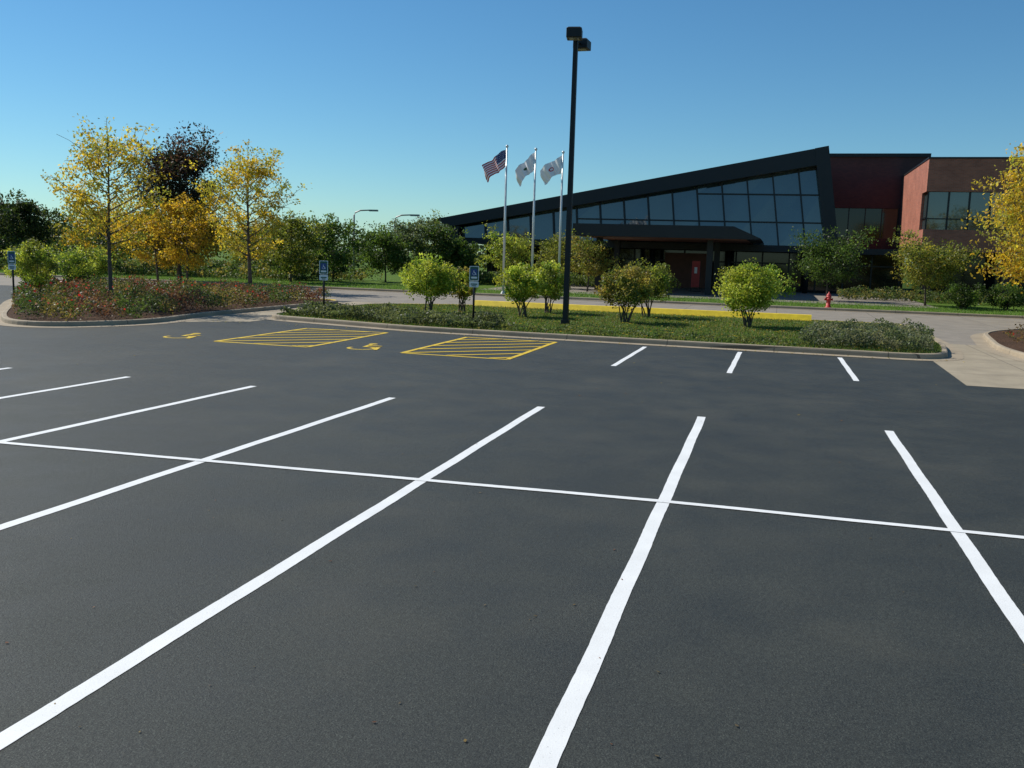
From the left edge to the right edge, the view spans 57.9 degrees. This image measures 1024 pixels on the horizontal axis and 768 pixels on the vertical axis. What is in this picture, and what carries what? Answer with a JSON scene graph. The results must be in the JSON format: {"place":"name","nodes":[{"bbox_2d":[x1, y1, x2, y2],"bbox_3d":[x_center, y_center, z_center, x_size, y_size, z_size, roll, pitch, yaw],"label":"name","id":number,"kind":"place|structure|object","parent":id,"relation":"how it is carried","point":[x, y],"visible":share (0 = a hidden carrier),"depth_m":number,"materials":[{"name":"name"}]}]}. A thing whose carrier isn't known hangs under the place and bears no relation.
{"place":"outdoors","nodes":[
{"label":"outdoors","id":0,"kind":"place"},
{"bbox_2d":[0,291,344,327],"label":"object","id":1,"kind":"structure","parent":0,"point":[8,317],"depth_m":30.40,"materials":[{"name":"concrete"}]},
{"bbox_2d":[7,251,15,300],"bbox_3d":[-18.716,-3.945,34.708,0.310,2.050,0.140,3,8,6],"label":"accessible parking sign","id":2,"kind":"object","parent":1,"relation":"on","point":[11,260],"visible":0.96,"depth_m":34.59,"materials":[{"name":"blue metal"}]},
{"bbox_2d":[0,240,60,283],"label":"viburnum bush","id":3,"kind":"object","parent":1,"relation":"on","point":[19,249],"visible":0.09,"depth_m":45.42,"materials":[{"name":"green plant"}]},
{"bbox_2d":[1,238,61,289],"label":"viburnum bush","id":4,"kind":"object","parent":1,"relation":"on","point":[25,256],"visible":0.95,"depth_m":38.20,"materials":[{"name":"green plant"}]},
{"bbox_2d":[53,243,118,285],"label":"viburnum bush","id":5,"kind":"object","parent":1,"relation":"on","point":[75,257],"visible":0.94,"depth_m":44.33,"materials":[{"name":"green plant"}]},
{"bbox_2d":[40,113,176,297],"bbox_3d":[-15.231,-6.504,34.920,4.219,7.028,5.032,6,9,31],"label":"golden locust tree","id":6,"kind":"object","parent":1,"relation":"on","point":[84,199],"visible":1,"depth_m":34.51,"materials":[{"name":"yellow plant"}]},
{"bbox_2d":[11,274,331,320],"bbox_3d":[-17.620,-3.796,36.974,15.977,1.012,17.000,4,8,16],"label":"rose bed","id":7,"kind":"object","parent":1,"relation":"on","point":[160,295],"visible":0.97,"depth_m":34.38,"materials":[{"name":"green plant"}]},
{"bbox_2d":[182,139,311,287],"bbox_3d":[-14.591,-9.575,52.422,6.648,8.514,5.476,4,8,16],"label":"golden locust tree","id":8,"kind":"object","parent":1,"relation":"on","point":[249,172],"visible":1,"depth_m":52.15,"materials":[{"name":"yellow plant"}]},
{"bbox_2d":[183,302,374,321],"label":"sidewalk pavement","id":9,"kind":"structure","parent":0,"point":[245,317],"depth_m":32.34,"materials":[{"name":"concrete"}]},
{"bbox_2d":[0,246,1008,330],"bbox_3d":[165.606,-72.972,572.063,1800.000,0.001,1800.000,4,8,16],"label":"ground","id":10,"kind":"structure","parent":0,"point":[225,255],"depth_m":175.04,"materials":[{"name":"green plant"}]},
{"bbox_2d":[1,214,486,272],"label":"distant tree line","id":11,"kind":"object","parent":10,"relation":"on","point":[480,256],"visible":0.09,"depth_m":122.31,"materials":[{"name":"green plant"}]},
{"bbox_2d":[0,285,1023,767],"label":"parking lot","id":12,"kind":"structure","parent":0,"point":[786,641],"depth_m":7.75,"materials":[{"name":"grey asphalt"}]},
{"bbox_2d":[164,328,556,359],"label":"yellow accessible markings","id":13,"kind":"object","parent":12,"relation":"on","point":[409,352],"visible":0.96,"depth_m":24.82,"materials":[{"name":"paint"}]},
{"bbox_2d":[0,347,1023,767],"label":"white stall lines","id":14,"kind":"object","parent":12,"relation":"on","point":[556,735],"visible":1,"depth_m":7.84,"materials":[{"name":"paint"}]},
{"bbox_2d":[5,389,1023,767],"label":"fallen leaves","id":15,"kind":"object","parent":12,"relation":"on","point":[529,619],"visible":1,"depth_m":5.77,"materials":[{"name":"brown plant"}]},
{"bbox_2d":[0,275,1023,330],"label":"driveway pavement","id":16,"kind":"structure","parent":0,"point":[962,323],"depth_m":46.86,"materials":[{"name":"concrete"}]},
{"bbox_2d":[99,208,199,281],"bbox_3d":[-22.864,-8.838,58.992,5.516,4.740,5.830,4,8,16],"label":"golden maple tree","id":17,"kind":"object","parent":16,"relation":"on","point":[160,260],"visible":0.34,"depth_m":58.13,"materials":[{"name":"yellow plant"}]},
{"bbox_2d":[126,187,238,285],"bbox_3d":[-19.479,-8.973,55.841,6.544,6.085,5.706,4,8,16],"label":"golden maple tree","id":18,"kind":"object","parent":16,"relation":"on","point":[188,214],"visible":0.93,"depth_m":55.29,"materials":[{"name":"yellow plant"}]},
{"bbox_2d":[961,141,1023,292],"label":"golden locust tree","id":19,"kind":"object","parent":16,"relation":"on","point":[1010,214],"visible":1,"depth_m":42.63,"materials":[{"name":"yellow plant"}]},
{"bbox_2d":[0,259,1023,318],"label":"lawn ground","id":20,"kind":"structure","parent":0,"point":[393,279],"depth_m":56.13,"materials":[{"name":"plant"}]},
{"bbox_2d":[0,188,72,260],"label":"dark conifer tree","id":21,"kind":"object","parent":20,"relation":"on","point":[14,217],"visible":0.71,"depth_m":71.29,"materials":[{"name":"green plant"}]},
{"bbox_2d":[48,194,143,271],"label":"golden maple tree","id":22,"kind":"object","parent":20,"relation":"on","point":[69,237],"visible":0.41,"depth_m":69.64,"materials":[{"name":"yellow plant"}]},
{"bbox_2d":[134,212,196,274],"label":"shade tree","id":23,"kind":"object","parent":20,"relation":"on","point":[157,249],"visible":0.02,"depth_m":70.46,"materials":[{"name":"green plant"}]},
{"bbox_2d":[127,121,230,280],"bbox_3d":[-21.436,-11.641,59.438,6.603,10.010,7.634,-1,8,-16],"label":"dark maple tree","id":24,"kind":"object","parent":20,"relation":"on","point":[173,163],"visible":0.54,"depth_m":58.08,"materials":[{"name":"black plant"}]},
{"bbox_2d":[0,251,382,281],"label":"shrub hedge","id":25,"kind":"object","parent":20,"relation":"on","point":[235,269],"visible":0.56,"depth_m":68.57,"materials":[{"name":"green plant"}]},
{"bbox_2d":[223,218,276,275],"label":"shade tree","id":26,"kind":"object","parent":20,"relation":"on","point":[237,256],"visible":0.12,"depth_m":72.98,"materials":[{"name":"green plant"}]},
{"bbox_2d":[251,221,310,279],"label":"shade tree","id":27,"kind":"object","parent":20,"relation":"on","point":[284,250],"visible":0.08,"depth_m":68.10,"materials":[{"name":"green plant"}]},
{"bbox_2d":[258,210,331,282],"bbox_3d":[-14.729,-9.369,62.903,5.432,4.941,4.976,-3,9,-31],"label":"shade tree","id":28,"kind":"object","parent":20,"relation":"on","point":[293,257],"visible":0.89,"depth_m":62.55,"materials":[{"name":"green plant"}]},
{"bbox_2d":[303,212,370,281],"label":"shade tree","id":29,"kind":"object","parent":20,"relation":"on","point":[333,260],"visible":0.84,"depth_m":65.87,"materials":[{"name":"green plant"}]},
{"bbox_2d":[353,210,377,272],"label":"roadside lamp","id":30,"kind":"object","parent":20,"relation":"on","point":[354,233],"visible":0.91,"depth_m":94.23,"materials":[{"name":"grey metal"}]},
{"bbox_2d":[350,225,412,281],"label":"shade tree","id":31,"kind":"object","parent":20,"relation":"on","point":[379,238],"visible":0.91,"depth_m":68.85,"materials":[{"name":"green plant"}]},
{"bbox_2d":[363,215,446,271],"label":"shade tree","id":32,"kind":"object","parent":20,"relation":"on","point":[415,230],"visible":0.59,"depth_m":70.37,"materials":[{"name":"green plant"}]},
{"bbox_2d":[394,214,419,272],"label":"roadside lamp","id":33,"kind":"object","parent":20,"relation":"on","point":[406,215],"visible":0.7,"depth_m":92.62,"materials":[{"name":"grey metal"}]},
{"bbox_2d":[406,209,449,254],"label":"shade tree","id":34,"kind":"object","parent":20,"relation":"on","point":[437,223],"visible":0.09,"depth_m":104.42,"materials":[{"name":"green plant"}]},
{"bbox_2d":[394,214,468,267],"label":"shade tree","id":35,"kind":"object","parent":20,"relation":"on","point":[438,233],"visible":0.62,"depth_m":71.16,"materials":[{"name":"green plant"}]},
{"bbox_2d":[431,236,481,275],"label":"shade tree","id":36,"kind":"object","parent":20,"relation":"on","point":[465,253],"visible":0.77,"depth_m":71.46,"materials":[{"name":"green plant"}]},
{"bbox_2d":[453,269,533,284],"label":"shrub hedge","id":37,"kind":"object","parent":20,"relation":"on","point":[486,277],"visible":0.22,"depth_m":70.99,"materials":[{"name":"green plant"}]},
{"bbox_2d":[482,145,508,293],"bbox_3d":[-1.042,-9.706,54.730,1.625,8.680,0.355,4,8,16],"label":"flagpole","id":38,"kind":"object","parent":20,"relation":"on","point":[497,163],"visible":0.98,"depth_m":54.39,"materials":[{"name":"metal"}]},
{"bbox_2d":[515,148,536,273],"bbox_3d":[0.796,-9.803,55.803,1.387,8.680,0.327,4,8,18],"label":"flagpole","id":39,"kind":"object","parent":20,"relation":"on","point":[524,169],"visible":0.96,"depth_m":55.41,"materials":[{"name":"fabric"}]},
{"bbox_2d":[540,151,564,272],"bbox_3d":[2.385,-9.921,56.978,1.583,8.680,0.361,4,8,16],"label":"flagpole","id":40,"kind":"object","parent":20,"relation":"on","point":[548,171],"visible":0.91,"depth_m":56.57,"materials":[{"name":"metal"}]},
{"bbox_2d":[487,246,901,293],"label":"entrance columns","id":41,"kind":"structure","parent":20,"relation":"on","point":[652,260],"depth_m":74.92,"materials":[{"name":"metal"}]},
{"bbox_2d":[487,245,904,292],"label":"ground floor glass","id":42,"kind":"object","parent":20,"relation":"on","point":[882,277],"visible":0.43,"depth_m":75.16,"materials":[{"name":"black glass"}]},
{"bbox_2d":[464,218,792,252],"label":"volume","id":43,"kind":"structure","parent":42,"relation":"on","point":[643,248],"depth_m":80.22,"materials":[{"name":"black"}]},
{"bbox_2d":[437,146,837,252],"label":"roof fascia","id":44,"kind":"structure","parent":43,"relation":"on","point":[818,158],"depth_m":71.85,"materials":[{"name":"black metal"}]},
{"bbox_2d":[463,167,823,245],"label":"sloped window wall","id":45,"kind":"structure","parent":44,"relation":"on","point":[788,208],"depth_m":72.17,"materials":[{"name":"blue glass"}]},
{"bbox_2d":[462,170,821,245],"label":"window mullions","id":46,"kind":"object","parent":45,"relation":"attached to","point":[699,220],"depth_m":72.14,"materials":[{"name":"metal"}]},
{"bbox_2d":[842,249,910,256],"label":"terrace roof","id":47,"kind":"structure","parent":42,"relation":"on","point":[883,252],"depth_m":70.95,"materials":[{"name":"black metal"}]},
{"bbox_2d":[830,157,927,248],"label":"wing brick","id":48,"kind":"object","parent":47,"relation":"on","point":[869,182],"visible":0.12,"depth_m":82.85,"materials":[{"name":"red brick"}]},
{"bbox_2d":[835,208,898,238],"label":"wing window","id":49,"kind":"structure","parent":48,"relation":"in","point":[873,218],"depth_m":83.54,"materials":[{"name":"black glass"}]},
{"bbox_2d":[846,208,898,238],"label":"wing mullions","id":50,"kind":"object","parent":49,"relation":"attached to","point":[864,222],"visible":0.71,"depth_m":83.37,"materials":[{"name":"black metal"}]},
{"bbox_2d":[830,153,930,156],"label":"wing coping","id":51,"kind":"object","parent":48,"relation":"on","point":[880,154],"visible":0.21,"depth_m":82.13,"materials":[{"name":"black metal"}]},
{"bbox_2d":[824,292,832,307],"bbox_3d":[17.061,-4.532,49.842,0.440,0.860,0.427,4,8,16],"label":"fire hydrant","id":52,"kind":"object","parent":20,"relation":"on","point":[828,298],"visible":1,"depth_m":49.78,"materials":[{"name":"red metal"}]},
{"bbox_2d":[836,285,1023,304],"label":"foundation hedge","id":53,"kind":"object","parent":20,"relation":"on","point":[848,293],"visible":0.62,"depth_m":61.73,"materials":[{"name":"green plant"}]},
{"bbox_2d":[902,253,1023,298],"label":"storey glass","id":54,"kind":"object","parent":20,"relation":"on","point":[966,278],"depth_m":70.94,"materials":[{"name":"black glass"}]},
{"bbox_2d":[897,159,1023,253],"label":"red brick block","id":55,"kind":"structure","parent":54,"relation":"on","point":[942,175],"depth_m":67.62,"materials":[{"name":"red brick"}]},
{"bbox_2d":[903,157,1019,176],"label":"red brick coping","id":56,"kind":"object","parent":55,"relation":"on","point":[957,158],"visible":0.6,"depth_m":67.12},
{"bbox_2d":[922,192,1008,230],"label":"corner window","id":57,"kind":"structure","parent":55,"relation":"attached to","point":[958,205],"depth_m":67.86,"materials":[{"name":"blue glass"}]},
{"bbox_2d":[921,192,1010,230],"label":"corner window mullions","id":58,"kind":"object","parent":55,"relation":"on","point":[946,218],"visible":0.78,"depth_m":67.84,"materials":[{"name":"metal"}]},
{"bbox_2d":[940,281,988,308],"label":"evergreen shrub","id":59,"kind":"object","parent":20,"relation":"on","point":[968,296],"visible":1,"depth_m":52.32,"materials":[{"name":"green plant"}]},
{"bbox_2d":[919,254,1012,295],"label":"brick piers","id":60,"kind":"structure","parent":20,"relation":"on","point":[1000,279],"depth_m":67.72,"materials":[{"name":"brown brick"}]},
{"bbox_2d":[984,282,1023,309],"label":"evergreen shrub","id":61,"kind":"object","parent":20,"relation":"on","point":[1014,293],"visible":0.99,"depth_m":52.81,"materials":[{"name":"green plant"}]},
{"bbox_2d":[0,0,1023,253],"label":"sky","id":62,"kind":"structure","parent":0,"point":[393,108],"materials":[{"name":"blue"}]},
{"bbox_2d":[260,303,963,360],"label":"island ground","id":63,"kind":"structure","parent":0,"point":[948,352],"depth_m":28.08,"materials":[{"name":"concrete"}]},
{"bbox_2d":[319,261,327,314],"bbox_3d":[-6.593,-3.341,32.429,0.310,1.950,0.140,3,8,6],"label":"accessible parking sign","id":64,"kind":"object","parent":63,"relation":"on","point":[323,267],"visible":0.94,"depth_m":32.31,"materials":[{"name":"blue metal"}]},
{"bbox_2d":[280,300,506,327],"bbox_3d":[-3.954,-2.461,31.959,8.886,0.584,2.986,6,9,30],"label":"juniper ground cover","id":65,"kind":"object","parent":63,"relation":"on","point":[393,314],"visible":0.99,"depth_m":31.20,"materials":[{"name":"green plant"}]},
{"bbox_2d":[398,252,465,310],"bbox_3d":[-3.237,-3.919,35.791,2.544,2.379,2.808,4,8,16],"label":"viburnum bush","id":66,"kind":"object","parent":63,"relation":"on","point":[433,277],"visible":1,"depth_m":35.55,"materials":[{"name":"green plant"}]},
{"bbox_2d":[448,266,477,310],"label":"viburnum bush","id":67,"kind":"object","parent":63,"relation":"on","point":[465,293],"visible":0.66,"depth_m":37.00,"materials":[{"name":"green plant"}]},
{"bbox_2d":[469,266,478,317],"bbox_3d":[-1.242,-2.855,30.103,0.310,1.950,0.140,3,8,6],"label":"accessible parking sign","id":68,"kind":"object","parent":63,"relation":"on","point":[474,276],"visible":0.93,"depth_m":29.99,"materials":[{"name":"blue metal"}]},
{"bbox_2d":[492,262,549,316],"bbox_3d":[0.425,-3.631,35.493,2.121,2.103,1.885,4,8,16],"label":"viburnum bush","id":69,"kind":"object","parent":63,"relation":"on","point":[526,285],"visible":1,"depth_m":34.99,"materials":[{"name":"green plant"}]},
{"bbox_2d":[533,260,570,312],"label":"viburnum bush","id":70,"kind":"object","parent":63,"relation":"on","point":[555,285],"visible":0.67,"depth_m":37.98,"materials":[{"name":"green plant"}]},
{"bbox_2d":[561,27,590,324],"bbox_3d":[2.067,-6.832,31.567,0.673,9.810,2.204,4,8,16],"label":"street lamp","id":71,"kind":"object","parent":63,"relation":"on","point":[575,36],"visible":0.9,"depth_m":31.45,"materials":[{"name":"black metal"}]},
{"bbox_2d":[212,320,963,361],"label":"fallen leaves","id":72,"kind":"object","parent":63,"relation":"on","point":[600,341],"visible":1,"depth_m":27.33,"materials":[{"name":"yellow plant"}]},
{"bbox_2d":[309,303,914,349],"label":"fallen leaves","id":73,"kind":"object","parent":63,"relation":"on","point":[636,320],"visible":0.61,"depth_m":33.57,"materials":[{"name":"yellow plant"}]},
{"bbox_2d":[593,262,655,321],"bbox_3d":[4.102,-3.361,33.979,2.208,2.212,2.379,4,8,16],"label":"viburnum bush","id":74,"kind":"object","parent":63,"relation":"on","point":[626,280],"visible":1,"depth_m":33.61,"materials":[{"name":"green plant"}]},
{"bbox_2d":[475,300,811,320],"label":"yellow kerb","id":75,"kind":"structure","parent":63,"relation":"on","point":[777,316],"depth_m":39.74,"materials":[{"name":"paint"}]},
{"bbox_2d":[489,322,802,345],"bbox_3d":[3.997,-1.558,28.330,9.455,0.270,1.477,4,8,16],"label":"perennial ground cover","id":76,"kind":"object","parent":63,"relation":"on","point":[508,326],"visible":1,"depth_m":28.17,"materials":[{"name":"green plant"}]},
{"bbox_2d":[616,257,680,316],"bbox_3d":[5.550,-3.907,37.478,2.626,2.404,2.463,2,8,1],"label":"viburnum bush","id":77,"kind":"object","parent":63,"relation":"on","point":[662,279],"visible":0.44,"depth_m":37.17,"materials":[{"name":"green plant"}]},
{"bbox_2d":[712,257,799,326],"bbox_3d":[8.806,-3.310,33.459,3.079,2.534,2.718,4,8,16],"label":"viburnum bush","id":78,"kind":"object","parent":63,"relation":"on","point":[752,278],"visible":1,"depth_m":33.12,"materials":[{"name":"green plant"}]},
{"bbox_2d":[797,317,934,351],"bbox_3d":[10.868,-1.651,28.636,4.010,0.741,6.037,4,8,16],"label":"lavender ground cover","id":79,"kind":"object","parent":63,"relation":"on","point":[888,334],"visible":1,"depth_m":26.66,"materials":[{"name":"green plant"}]},
{"bbox_2d":[485,284,935,307],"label":"forecourt pavement","id":80,"kind":"structure","parent":0,"point":[797,296],"depth_m":62.44,"materials":[{"name":"concrete"}]},
{"bbox_2d":[482,222,540,285],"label":"locust tree","id":81,"kind":"object","parent":80,"relation":"on","point":[518,246],"visible":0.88,"depth_m":64.44,"materials":[{"name":"green plant"}]},
{"bbox_2d":[524,230,585,271],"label":"locust tree","id":82,"kind":"object","parent":80,"relation":"on","point":[551,253],"visible":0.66,"depth_m":66.39,"materials":[{"name":"green plant"}]},
{"bbox_2d":[557,272,608,286],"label":"foundation hedge","id":83,"kind":"object","parent":80,"relation":"on","point":[575,280],"visible":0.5,"depth_m":71.39,"materials":[{"name":"green plant"}]},
{"bbox_2d":[563,229,623,291],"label":"locust tree","id":84,"kind":"object","parent":80,"relation":"on","point":[590,249],"visible":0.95,"depth_m":61.96,"materials":[{"name":"green plant"}]},
{"bbox_2d":[594,237,720,294],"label":"canopy columns","id":85,"kind":"structure","parent":80,"relation":"on","point":[709,264],"depth_m":64.83,"materials":[{"name":"black metal"}]},
{"bbox_2d":[573,223,762,242],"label":"canopy slab","id":86,"kind":"structure","parent":85,"relation":"on","point":[675,231],"depth_m":60.90,"materials":[{"name":"black metal"}]},
{"bbox_2d":[583,236,751,243],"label":"canopy soffit","id":87,"kind":"structure","parent":86,"relation":"attached to","point":[742,241],"depth_m":64.83,"materials":[{"name":"black metal"}]},
{"bbox_2d":[664,252,706,287],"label":"vestibule panel","id":88,"kind":"object","parent":80,"relation":"on","point":[680,265],"visible":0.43,"depth_m":77.08,"materials":[{"name":"brown wood"}]},
{"bbox_2d":[688,261,700,291],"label":"red banner sign","id":89,"kind":"object","parent":80,"relation":"on","point":[695,273],"visible":0.99,"depth_m":67.94,"materials":[{"name":"red"}]},
{"bbox_2d":[788,225,877,294],"bbox_3d":[20.363,-7.741,58.960,5.536,4.880,5.815,4,8,16],"label":"crabapple tree","id":90,"kind":"object","parent":80,"relation":"on","point":[829,251],"visible":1,"depth_m":58.62,"materials":[{"name":"green plant"}]},
{"bbox_2d":[886,225,985,305],"bbox_3d":[25.261,-7.104,55.430,5.522,4.891,6.320,4,8,16],"label":"crabapple tree","id":91,"kind":"object","parent":80,"relation":"on","point":[927,257],"visible":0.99,"depth_m":55.00,"materials":[{"name":"green plant"}]},
{"bbox_2d":[916,328,987,344],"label":"entrance drive pavement","id":92,"kind":"structure","parent":0,"point":[954,336],"depth_m":34.14,"materials":[{"name":"concrete"}]},
{"bbox_2d":[934,344,1023,388],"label":"concrete apron pavement","id":93,"kind":"structure","parent":0,"point":[978,366],"depth_m":23.06,"materials":[{"name":"beige concrete"}]},
{"bbox_2d":[970,328,1023,362],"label":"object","id":94,"kind":"structure","parent":0,"point":[998,342],"depth_m":30.01,"materials":[{"name":"concrete"}]},
{"bbox_2d":[1003,324,1023,341],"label":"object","id":95,"kind":"object","parent":94,"relation":"on","point":[1013,333],"visible":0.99,"depth_m":32.18,"materials":[{"name":"green plant"}]}
]}

